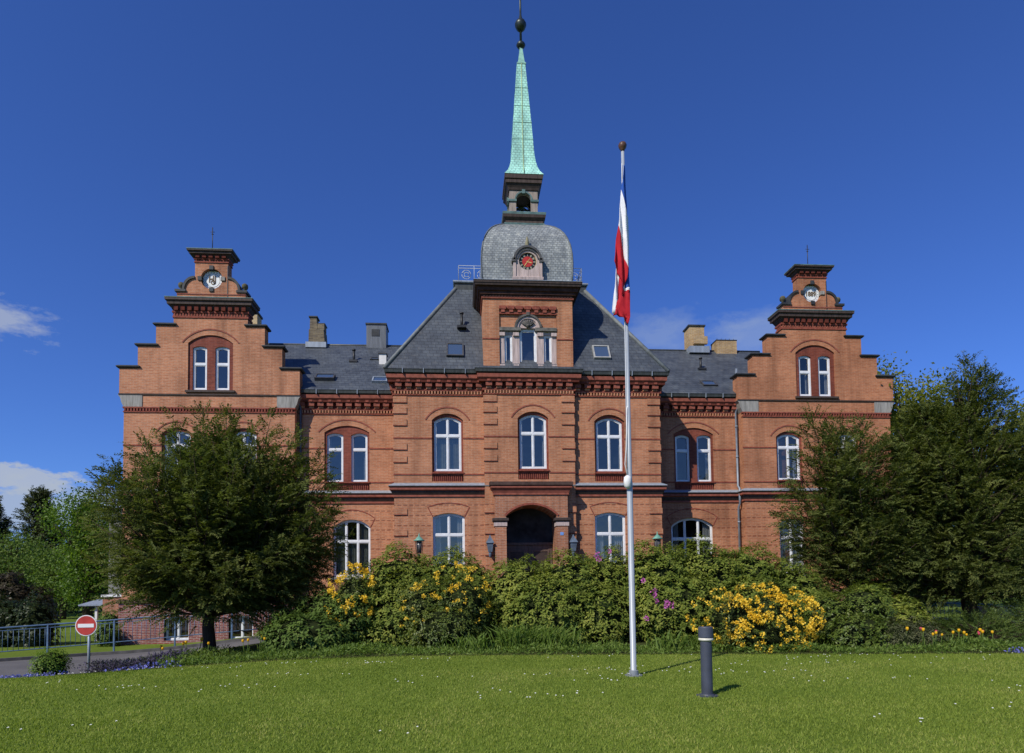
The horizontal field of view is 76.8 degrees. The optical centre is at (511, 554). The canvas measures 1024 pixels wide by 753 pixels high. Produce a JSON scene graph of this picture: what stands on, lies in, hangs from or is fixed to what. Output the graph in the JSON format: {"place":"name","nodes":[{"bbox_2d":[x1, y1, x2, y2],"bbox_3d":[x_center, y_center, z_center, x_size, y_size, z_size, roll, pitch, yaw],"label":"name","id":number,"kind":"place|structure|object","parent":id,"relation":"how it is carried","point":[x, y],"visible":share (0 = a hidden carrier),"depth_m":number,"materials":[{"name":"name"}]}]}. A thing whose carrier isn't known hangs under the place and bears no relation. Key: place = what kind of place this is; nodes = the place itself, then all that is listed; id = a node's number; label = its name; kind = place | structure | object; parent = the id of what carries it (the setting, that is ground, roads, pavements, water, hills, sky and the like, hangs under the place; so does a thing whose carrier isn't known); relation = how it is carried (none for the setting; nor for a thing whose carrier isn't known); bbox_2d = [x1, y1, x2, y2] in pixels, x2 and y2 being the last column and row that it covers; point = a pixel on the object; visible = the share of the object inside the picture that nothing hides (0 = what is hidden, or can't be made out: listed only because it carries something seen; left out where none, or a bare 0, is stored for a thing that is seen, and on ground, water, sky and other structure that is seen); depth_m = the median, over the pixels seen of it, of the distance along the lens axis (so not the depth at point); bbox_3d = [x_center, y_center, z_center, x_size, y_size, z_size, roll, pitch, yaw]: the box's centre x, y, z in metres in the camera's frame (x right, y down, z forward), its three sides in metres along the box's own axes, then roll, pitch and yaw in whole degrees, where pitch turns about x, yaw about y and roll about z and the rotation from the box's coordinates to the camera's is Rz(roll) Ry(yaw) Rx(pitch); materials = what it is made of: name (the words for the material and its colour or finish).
{"place":"outdoors","nodes":[
{"label":"outdoors","id":0,"kind":"place"},
{"bbox_2d":[0,617,950,677],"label":"driveway","id":1,"kind":"structure","parent":0,"point":[10,668],"depth_m":20.81,"materials":[{"name":"grey asphalt"}]},
{"bbox_2d":[0,636,259,661],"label":"kerb","id":2,"kind":"structure","parent":1,"relation":"on","point":[118,652],"depth_m":22.82,"materials":[{"name":"stone"}]},
{"bbox_2d":[413,534,424,556],"bbox_3d":[-3.340,0.931,23.291,0.410,3.460,0.400,-1,-3,-5],"label":"garden lamp","id":3,"kind":"object","parent":1,"relation":"on","point":[418,540],"visible":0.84,"depth_m":23.26,"materials":[{"name":"metal"}]},
{"bbox_2d":[652,532,662,555],"bbox_3d":[5.432,0.846,23.986,0.410,3.460,0.400,-1,-3,-5],"label":"garden lamp","id":4,"kind":"object","parent":1,"relation":"on","point":[656,538],"visible":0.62,"depth_m":23.95,"materials":[{"name":"metal"}]},
{"bbox_2d":[0,578,1023,752],"bbox_3d":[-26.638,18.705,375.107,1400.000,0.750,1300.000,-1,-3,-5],"label":"ground","id":5,"kind":"structure","parent":0,"point":[72,649],"depth_m":8.59,"materials":[{"name":"green plant"}]},
{"bbox_2d":[0,495,14,553],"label":"conifer tree","id":6,"kind":"object","parent":5,"relation":"on","point":[5,524],"visible":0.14,"depth_m":61.43,"materials":[{"name":"green plant"}]},
{"bbox_2d":[0,522,56,589],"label":"leafy tree","id":7,"kind":"object","parent":5,"relation":"on","point":[11,562],"visible":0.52,"depth_m":52.82,"materials":[{"name":"green plant"}]},
{"bbox_2d":[0,568,59,619],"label":"leafy shrub","id":8,"kind":"object","parent":5,"relation":"on","point":[13,587],"visible":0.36,"depth_m":38.03,"materials":[{"name":"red plant"}]},
{"bbox_2d":[0,590,63,647],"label":"bush","id":9,"kind":"object","parent":5,"relation":"on","point":[35,613],"visible":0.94,"depth_m":26.41,"materials":[{"name":"green plant"}]},
{"bbox_2d":[0,485,81,612],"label":"conifer tree","id":10,"kind":"object","parent":5,"relation":"on","point":[34,499],"visible":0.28,"depth_m":60.70,"materials":[{"name":"green plant"}]},
{"bbox_2d":[18,539,107,618],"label":"leafy tree","id":11,"kind":"object","parent":5,"relation":"on","point":[45,577],"visible":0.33,"depth_m":48.94,"materials":[{"name":"green plant"}]},
{"bbox_2d":[29,479,120,616],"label":"leafy tree","id":12,"kind":"object","parent":5,"relation":"on","point":[84,579],"visible":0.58,"depth_m":45.35,"materials":[{"name":"green plant"}]},
{"bbox_2d":[75,615,96,672],"bbox_3d":[-9.954,2.148,15.107,0.486,1.470,0.082,-1,-3,-5],"label":"no entry sign","id":13,"kind":"object","parent":5,"relation":"on","point":[85,625],"visible":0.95,"depth_m":15.10,"materials":[{"name":"red metal"}]},
{"bbox_2d":[66,501,107,612],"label":"conifer tree","id":14,"kind":"object","parent":5,"relation":"on","point":[100,608],"visible":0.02,"depth_m":63.66,"materials":[{"name":"green plant"}]},
{"bbox_2d":[78,599,102,640],"bbox_3d":[-18.639,3.009,29.625,1.300,2.260,2.000,-1,-3,-5],"label":"entrance canopy","id":15,"kind":"object","parent":5,"relation":"on","point":[97,602],"visible":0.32,"depth_m":28.85,"materials":[{"name":"metal"}]},
{"bbox_2d":[92,608,122,646],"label":"leafy shrub","id":16,"kind":"object","parent":5,"relation":"on","point":[102,630],"visible":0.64,"depth_m":25.99,"materials":[{"name":"green plant"}]},
{"bbox_2d":[101,594,120,615],"bbox_3d":[-17.265,2.988,30.136,1.520,2.310,4.100,-1,-3,-5],"label":"brick annex","id":17,"kind":"object","parent":5,"relation":"on","point":[115,608],"visible":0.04,"depth_m":28.14,"materials":[{"name":"red brick"}]},
{"bbox_2d":[108,512,121,594],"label":"grey house","id":18,"kind":"structure","parent":5,"relation":"on","point":[109,585],"depth_m":36.80,"materials":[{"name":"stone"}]},
{"bbox_2d":[0,605,280,652],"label":"railing","id":19,"kind":"object","parent":5,"relation":"on","point":[47,637],"visible":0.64,"depth_m":23.11,"materials":[{"name":"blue metal"}]},
{"bbox_2d":[116,0,898,644],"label":"town hall","id":20,"kind":"structure","parent":5,"relation":"on","point":[482,418],"depth_m":27.65,"materials":[{"name":"brick"}]},
{"bbox_2d":[166,619,188,639],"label":"window","id":21,"kind":"structure","parent":20,"relation":"in","point":[178,630],"depth_m":27.11,"materials":[{"name":"white paint"}]},
{"bbox_2d":[165,431,190,476],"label":"window","id":22,"kind":"structure","parent":20,"relation":"in","point":[179,431],"depth_m":27.49,"materials":[{"name":"white paint"}]},
{"bbox_2d":[193,347,225,389],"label":"window","id":23,"kind":"structure","parent":20,"relation":"in","point":[199,353],"depth_m":28.30,"materials":[{"name":"blue glass"}]},
{"bbox_2d":[216,347,229,389],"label":"window","id":24,"kind":"structure","parent":20,"relation":"in","point":[218,364],"depth_m":27.74,"materials":[{"name":"white paint"}]},
{"bbox_2d":[230,616,252,638],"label":"window","id":25,"kind":"structure","parent":20,"relation":"in","point":[242,626],"depth_m":27.33,"materials":[{"name":"white paint"}]},
{"bbox_2d":[235,432,256,472],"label":"window","id":26,"kind":"structure","parent":20,"relation":"in","point":[239,432],"depth_m":27.70,"materials":[{"name":"white paint"}]},
{"bbox_2d":[327,434,356,481],"bbox_3d":[-7.810,-4.217,28.883,1.610,2.710,0.900,-1,-3,-5],"label":"window","id":27,"kind":"structure","parent":20,"relation":"in","point":[333,440],"depth_m":29.17,"materials":[{"name":"blue glass"}]},
{"bbox_2d":[334,520,369,576],"bbox_3d":[-7.034,-0.234,28.746,2.500,3.060,0.900,-1,-3,-5],"label":"window","id":28,"kind":"structure","parent":20,"relation":"in","point":[360,553],"depth_m":28.47,"materials":[{"name":"white paint"}]},
{"bbox_2d":[351,434,367,481],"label":"window","id":29,"kind":"structure","parent":20,"relation":"in","point":[362,460],"depth_m":28.72,"materials":[{"name":"white paint"}]},
{"bbox_2d":[434,417,463,480],"bbox_3d":[-2.700,-4.527,27.211,2.020,2.810,0.900,-1,-3,-5],"label":"window","id":30,"kind":"structure","parent":20,"relation":"in","point":[447,430],"depth_m":26.93,"materials":[{"name":"blue glass"}]},
{"bbox_2d":[433,513,464,565],"bbox_3d":[-2.623,-0.510,26.977,2.200,2.840,0.900,-1,-3,-5],"label":"window","id":31,"kind":"structure","parent":20,"relation":"in","point":[448,528],"depth_m":26.73,"materials":[{"name":"glass"}]},
{"bbox_2d":[499,333,522,361],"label":"window","id":32,"kind":"structure","parent":20,"relation":"in","point":[506,336],"depth_m":26.93,"materials":[{"name":"white paint"}]},
{"bbox_2d":[507,545,528,571],"bbox_3d":[0.220,0.743,27.406,0.992,2.300,0.100,-1,-3,-5],"label":"door","id":33,"kind":"structure","parent":20,"relation":"in","point":[514,552],"depth_m":27.41,"materials":[{"name":"brown wood"}]},
{"bbox_2d":[507,330,546,361],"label":"window","id":34,"kind":"structure","parent":20,"relation":"in","point":[525,332],"depth_m":27.01,"materials":[{"name":"white paint"}]},
{"bbox_2d":[518,415,548,478],"bbox_3d":[0.833,-4.640,27.293,2.020,2.810,0.900,-1,-3,-5],"label":"window","id":35,"kind":"structure","parent":20,"relation":"in","point":[532,428],"depth_m":27.69,"materials":[{"name":"white paint"}]},
{"bbox_2d":[529,545,551,572],"bbox_3d":[1.225,0.734,27.485,0.992,2.300,0.100,-1,-3,-5],"label":"door","id":36,"kind":"structure","parent":20,"relation":"in","point":[541,552],"depth_m":27.49,"materials":[{"name":"brown wood"}]},
{"bbox_2d":[531,333,551,361],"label":"window","id":37,"kind":"structure","parent":20,"relation":"in","point":[532,335],"depth_m":27.07,"materials":[{"name":"white paint"}]},
{"bbox_2d":[596,418,621,470],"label":"window","id":38,"kind":"structure","parent":20,"relation":"in","point":[608,431],"depth_m":28.17,"materials":[{"name":"blue glass"}]},
{"bbox_2d":[595,513,625,563],"bbox_3d":[4.076,-0.574,27.507,2.200,2.840,0.900,-1,-3,-5],"label":"window","id":39,"kind":"structure","parent":20,"relation":"in","point":[609,527],"depth_m":27.27,"materials":[{"name":"glass"}]},
{"bbox_2d":[675,435,689,480],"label":"window","id":40,"kind":"structure","parent":20,"relation":"in","point":[677,439],"depth_m":29.71,"materials":[{"name":"white paint"}]},
{"bbox_2d":[671,518,712,564],"bbox_3d":[8.178,-0.381,29.951,2.860,3.060,0.900,-1,-3,-5],"label":"window","id":41,"kind":"structure","parent":20,"relation":"in","point":[683,529],"depth_m":29.76,"materials":[{"name":"white paint"}]},
{"bbox_2d":[680,435,710,480],"bbox_3d":[8.787,-4.377,30.197,1.570,2.710,0.900,-1,-3,-5],"label":"window","id":42,"kind":"structure","parent":20,"relation":"in","point":[703,442],"depth_m":30.16,"materials":[{"name":"glass"}]},
{"bbox_2d":[777,434,799,479],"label":"window","id":43,"kind":"structure","parent":20,"relation":"in","point":[787,447],"depth_m":29.59,"materials":[{"name":"white paint"}]},
{"bbox_2d":[780,519,802,572],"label":"window","id":44,"kind":"structure","parent":20,"relation":"in","point":[781,545],"depth_m":29.41,"materials":[{"name":"white paint"}]},
{"bbox_2d":[798,356,810,395],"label":"window","id":45,"kind":"structure","parent":20,"relation":"in","point":[807,389],"depth_m":29.79,"materials":[{"name":"white paint"}]},
{"bbox_2d":[800,356,830,395],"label":"window","id":46,"kind":"structure","parent":20,"relation":"in","point":[823,362],"depth_m":30.13,"materials":[{"name":"white paint"}]},
{"bbox_2d":[7,653,1020,733],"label":"daisies","id":47,"kind":"object","parent":5,"relation":"on","point":[577,690],"visible":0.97,"depth_m":10.40,"materials":[{"name":"white plant"}]},
{"bbox_2d":[25,623,1023,677],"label":"bed soil","id":48,"kind":"structure","parent":5,"relation":"on","point":[641,642],"depth_m":14.36,"materials":[{"name":"brown soil"}]},
{"bbox_2d":[0,670,67,677],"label":"blue flowers","id":49,"kind":"object","parent":48,"relation":"on","point":[25,675],"visible":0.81,"depth_m":12.77,"materials":[{"name":"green plant"}]},
{"bbox_2d":[26,647,74,676],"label":"leafy shrub","id":50,"kind":"object","parent":48,"relation":"on","point":[52,661],"visible":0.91,"depth_m":13.10,"materials":[{"name":"green plant"}]},
{"bbox_2d":[77,647,196,672],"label":"ground cover","id":51,"kind":"object","parent":48,"relation":"on","point":[127,663],"visible":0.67,"depth_m":14.04,"materials":[{"name":"purple plant"}]},
{"bbox_2d":[102,660,180,671],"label":"blue flowers","id":52,"kind":"object","parent":48,"relation":"on","point":[135,666],"visible":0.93,"depth_m":13.62,"materials":[{"name":"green plant"}]},
{"bbox_2d":[100,644,317,666],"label":"ground cover","id":53,"kind":"object","parent":48,"relation":"on","point":[231,653],"visible":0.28,"depth_m":15.47,"materials":[{"name":"green plant"}]},
{"bbox_2d":[71,399,355,656],"bbox_3d":[-7.563,-0.652,17.028,6.977,6.921,5.704,-1,-3,-5],"label":"yew tree","id":54,"kind":"object","parent":48,"relation":"on","point":[233,538],"visible":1,"depth_m":16.01,"materials":[{"name":"green plant"}]},
{"bbox_2d":[251,580,382,652],"bbox_3d":[-4.860,1.581,16.394,3.275,1.945,2.611,-1,-3,-5],"label":"leafy shrub","id":55,"kind":"object","parent":48,"relation":"on","point":[302,627],"visible":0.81,"depth_m":15.82,"materials":[{"name":"green plant"}]},
{"bbox_2d":[324,561,376,631],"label":"azalea","id":56,"kind":"object","parent":48,"relation":"on","point":[352,585],"visible":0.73,"depth_m":16.07,"materials":[{"name":"yellow plant"}]},
{"bbox_2d":[355,540,495,647],"bbox_3d":[-2.342,1.078,17.440,4.424,3.006,3.277,-1,-3,-5],"label":"rhododendron","id":57,"kind":"object","parent":48,"relation":"on","point":[389,576],"visible":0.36,"depth_m":16.92,"materials":[{"name":"green plant"}]},
{"bbox_2d":[393,561,492,648],"bbox_3d":[-1.754,1.270,16.123,2.627,2.239,1.851,-1,-3,-5],"label":"azalea","id":58,"kind":"object","parent":48,"relation":"on","point":[459,611],"visible":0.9,"depth_m":15.91,"materials":[{"name":"green plant"}]},
{"bbox_2d":[434,631,502,651],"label":"strap leaf clump","id":59,"kind":"object","parent":48,"relation":"on","point":[478,642],"visible":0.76,"depth_m":15.12,"materials":[{"name":"green plant"}]},
{"bbox_2d":[483,619,559,651],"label":"strap leaf clump","id":60,"kind":"object","parent":48,"relation":"on","point":[510,636],"visible":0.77,"depth_m":15.18,"materials":[{"name":"green plant"}]},
{"bbox_2d":[503,621,587,650],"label":"strap leaf clump","id":61,"kind":"object","parent":48,"relation":"on","point":[562,637],"visible":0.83,"depth_m":15.19,"materials":[{"name":"green plant"}]},
{"bbox_2d":[482,543,642,644],"bbox_3d":[1.355,1.070,17.566,4.802,2.804,3.152,-1,-3,-5],"label":"rhododendron","id":62,"kind":"object","parent":48,"relation":"on","point":[589,595],"visible":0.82,"depth_m":16.67,"materials":[{"name":"green plant"}]},
{"bbox_2d":[154,635,1023,667],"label":"ground cover","id":63,"kind":"object","parent":48,"relation":"on","point":[618,647],"visible":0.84,"depth_m":14.34,"materials":[{"name":"green plant"}]},
{"bbox_2d":[638,630,697,651],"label":"strap leaf clump","id":64,"kind":"object","parent":48,"relation":"on","point":[668,643],"visible":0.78,"depth_m":14.79,"materials":[{"name":"green plant"}]},
{"bbox_2d":[594,532,746,642],"bbox_3d":[4.485,0.892,17.803,4.701,3.087,3.400,-1,-3,-5],"label":"rhododendron","id":65,"kind":"object","parent":48,"relation":"on","point":[668,589],"visible":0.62,"depth_m":16.98,"materials":[{"name":"green plant"}]},
{"bbox_2d":[671,633,727,649],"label":"strap leaf clump","id":66,"kind":"object","parent":48,"relation":"on","point":[691,642],"visible":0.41,"depth_m":14.72,"materials":[{"name":"green plant"}]},
{"bbox_2d":[685,581,826,652],"bbox_3d":[5.572,1.429,14.799,3.206,1.643,2.098,-1,-3,-5],"label":"azalea","id":67,"kind":"object","parent":48,"relation":"on","point":[768,619],"visible":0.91,"depth_m":14.43,"materials":[{"name":"yellow plant"}]},
{"bbox_2d":[709,540,837,640],"bbox_3d":[6.970,0.986,17.852,3.898,2.867,3.382,-1,-3,-5],"label":"rhododendron","id":68,"kind":"object","parent":48,"relation":"on","point":[757,571],"visible":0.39,"depth_m":17.24,"materials":[{"name":"green plant"}]},
{"bbox_2d":[801,579,899,649],"bbox_3d":[8.162,1.407,15.344,2.266,1.684,2.188,-1,-3,-5],"label":"leafy shrub","id":69,"kind":"object","parent":48,"relation":"on","point":[855,618],"visible":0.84,"depth_m":15.14,"materials":[{"name":"green plant"}]},
{"bbox_2d":[765,402,944,603],"bbox_3d":[10.248,-1.085,19.384,4.553,7.016,4.443,-3,-3,35],"label":"yew tree","id":70,"kind":"object","parent":48,"relation":"on","point":[848,543],"visible":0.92,"depth_m":18.79,"materials":[{"name":"green plant"}]},
{"bbox_2d":[848,582,937,624],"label":"leafy shrub","id":71,"kind":"object","parent":48,"relation":"on","point":[908,609],"visible":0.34,"depth_m":16.09,"materials":[{"name":"green plant"}]},
{"bbox_2d":[875,615,948,648],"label":"leafy shrub","id":72,"kind":"object","parent":48,"relation":"on","point":[914,634],"visible":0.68,"depth_m":14.44,"materials":[{"name":"green plant"}]},
{"bbox_2d":[919,628,927,649],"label":"tulip","id":73,"kind":"object","parent":48,"relation":"on","point":[923,629],"visible":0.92,"depth_m":14.26,"materials":[{"name":"green plant"}]},
{"bbox_2d":[842,350,1023,625],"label":"yew tree","id":74,"kind":"object","parent":48,"relation":"on","point":[964,470],"visible":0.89,"depth_m":19.01,"materials":[{"name":"green plant"}]},
{"bbox_2d":[924,603,1023,642],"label":"juniper","id":75,"kind":"object","parent":48,"relation":"on","point":[971,628],"visible":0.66,"depth_m":15.49,"materials":[{"name":"green plant"}]},
{"bbox_2d":[987,586,1023,638],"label":"juniper","id":76,"kind":"object","parent":48,"relation":"on","point":[1020,607],"visible":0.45,"depth_m":16.24,"materials":[{"name":"green plant"}]},
{"bbox_2d":[1004,647,1023,652],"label":"blue flowers","id":77,"kind":"object","parent":48,"relation":"on","point":[1016,650],"visible":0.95,"depth_m":13.45,"materials":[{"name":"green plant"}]},
{"bbox_2d":[618,141,641,676],"bbox_3d":[2.002,-2.573,11.147,0.300,9.360,0.300,-1,-3,-5],"label":"flagpole","id":78,"kind":"object","parent":5,"relation":"on","point":[628,482],"visible":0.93,"depth_m":11.03,"materials":[{"name":"white metal"}]},
{"bbox_2d":[612,166,629,323],"bbox_3d":[1.887,-5.380,11.183,0.335,2.839,0.148,0,-3,-12],"label":"flag","id":79,"kind":"object","parent":78,"relation":"hanging from","point":[621,303],"visible":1,"depth_m":11.15,"materials":[{"name":"red fabric"}]},
{"bbox_2d":[696,626,718,697],"bbox_3d":[2.704,1.506,8.982,0.300,1.005,0.300,-1,-3,-5],"label":"bollard light","id":80,"kind":"object","parent":5,"relation":"on","point":[705,635],"visible":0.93,"depth_m":8.91,"materials":[{"name":"grey metal"}]},
{"bbox_2d":[877,350,1007,609],"bbox_3d":[19.848,-3.552,32.481,8.785,13.024,7.785,-1,-3,-5],"label":"leafy tree","id":81,"kind":"object","parent":5,"relation":"on","point":[897,398],"visible":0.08,"depth_m":31.53,"materials":[{"name":"green plant"}]},
{"bbox_2d":[909,601,992,618],"bbox_3d":[14.829,2.275,23.056,5.050,1.378,0.056,-1,-3,-5],"label":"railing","id":82,"kind":"object","parent":5,"relation":"on","point":[953,606],"visible":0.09,"depth_m":23.13,"materials":[{"name":"grey metal"}]},
{"bbox_2d":[945,482,1023,609],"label":"leafy tree","id":83,"kind":"object","parent":5,"relation":"on","point":[1003,582],"visible":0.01,"depth_m":26.77,"materials":[{"name":"green plant"}]},
{"bbox_2d":[980,606,1023,623],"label":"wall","id":84,"kind":"structure","parent":5,"relation":"on","point":[984,610],"depth_m":21.22,"materials":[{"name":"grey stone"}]},
{"bbox_2d":[985,395,1023,513],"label":"leafy tree","id":85,"kind":"object","parent":5,"relation":"on","point":[1021,405],"visible":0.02,"depth_m":30.72,"materials":[{"name":"green plant"}]},
{"bbox_2d":[0,0,1023,540],"label":"sky","id":86,"kind":"structure","parent":0,"point":[350,155],"materials":[{"name":"blue"}]}
]}

